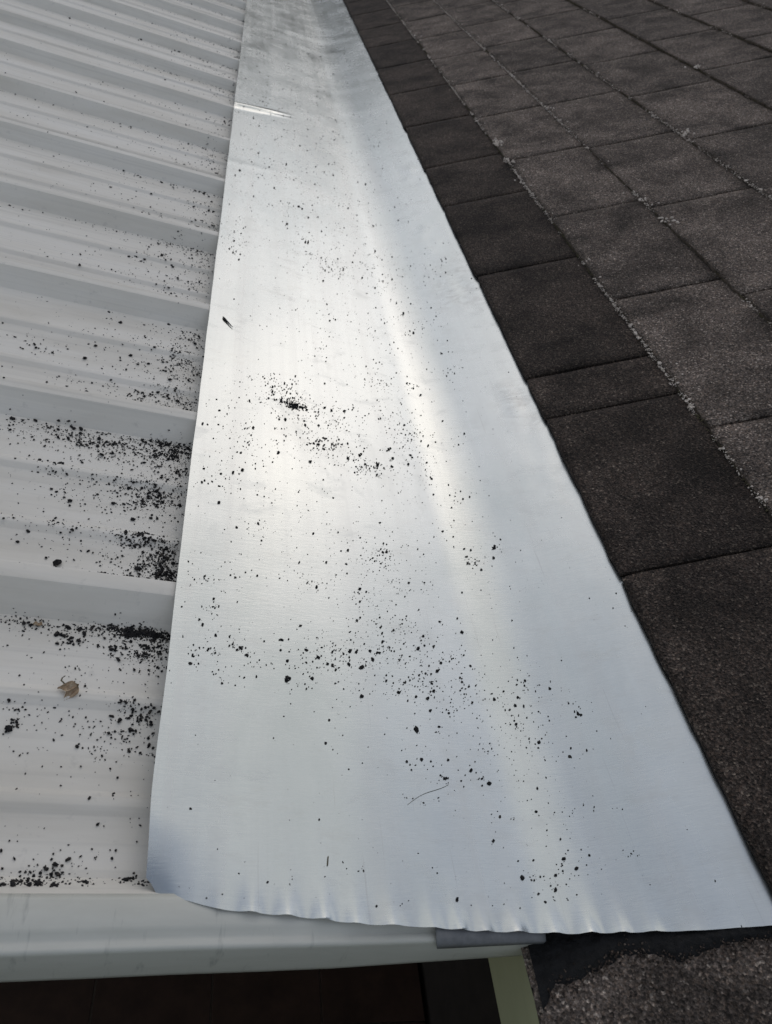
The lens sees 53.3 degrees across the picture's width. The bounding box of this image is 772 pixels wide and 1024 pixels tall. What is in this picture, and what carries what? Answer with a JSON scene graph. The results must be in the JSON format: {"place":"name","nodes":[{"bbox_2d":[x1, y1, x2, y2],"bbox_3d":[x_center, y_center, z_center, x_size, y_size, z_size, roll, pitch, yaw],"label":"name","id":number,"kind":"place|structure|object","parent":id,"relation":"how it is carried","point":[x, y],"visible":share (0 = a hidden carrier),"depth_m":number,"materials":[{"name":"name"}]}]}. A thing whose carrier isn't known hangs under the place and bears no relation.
{"place":"outdoors","nodes":[
{"label":"outdoors","id":0,"kind":"place"},
{"bbox_2d":[0,0,530,981],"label":"metal roof","id":1,"kind":"structure","parent":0,"point":[108,924],"depth_m":0.68,"materials":[{"name":"white paint"}]},
{"bbox_2d":[53,559,61,565],"bbox_3d":[-0.246,0.038,0.577,0.006,0.004,0.006,9,39,-16],"label":"shingle crumb","id":2,"kind":"object","parent":1,"relation":"on","point":[56,562],"visible":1,"depth_m":0.58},
{"bbox_2d":[57,676,78,699],"bbox_3d":[-0.206,0.113,0.499,0.012,0.008,0.017,-15,50,-39],"label":"dry leaf","id":3,"kind":"object","parent":1,"relation":"on","point":[71,688],"visible":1,"depth_m":0.50,"materials":[{"name":"beige plant"}]},
{"bbox_2d":[0,0,244,887],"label":"granules","id":4,"kind":"object","parent":1,"relation":"on","point":[147,632],"visible":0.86,"depth_m":0.61,"materials":[{"name":"black gravel"}]},
{"bbox_2d":[146,0,771,933],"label":"valley flashing","id":5,"kind":"object","parent":1,"relation":"on","point":[278,802],"visible":0.99,"depth_m":0.61,"materials":[{"name":"metal"}]},
{"bbox_2d":[169,23,715,908],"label":"granules","id":6,"kind":"object","parent":5,"relation":"on","point":[295,405],"visible":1,"depth_m":0.64,"materials":[{"name":"black gravel"}]},
{"bbox_2d":[435,927,545,948],"bbox_3d":[0.060,0.245,0.449,0.070,0.009,0.014,9,39,-16],"label":"metal strip","id":7,"kind":"object","parent":1,"relation":"hanging from","point":[453,938],"visible":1,"depth_m":0.44,"materials":[{"name":"grey metal"}]},
{"bbox_2d":[343,0,771,1023],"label":"house","id":8,"kind":"structure","parent":0,"point":[599,172],"depth_m":1.00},
{"bbox_2d":[528,925,771,1011],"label":"roof cement","id":9,"kind":"object","parent":8,"relation":"on","point":[561,958],"visible":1,"depth_m":0.45,"materials":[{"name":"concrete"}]},
{"label":"ground","id":10,"kind":"structure","parent":0,"visible":0},
{"bbox_2d":[0,963,424,1023],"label":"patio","id":11,"kind":"structure","parent":10,"relation":"on","point":[384,994],"depth_m":2.69,"materials":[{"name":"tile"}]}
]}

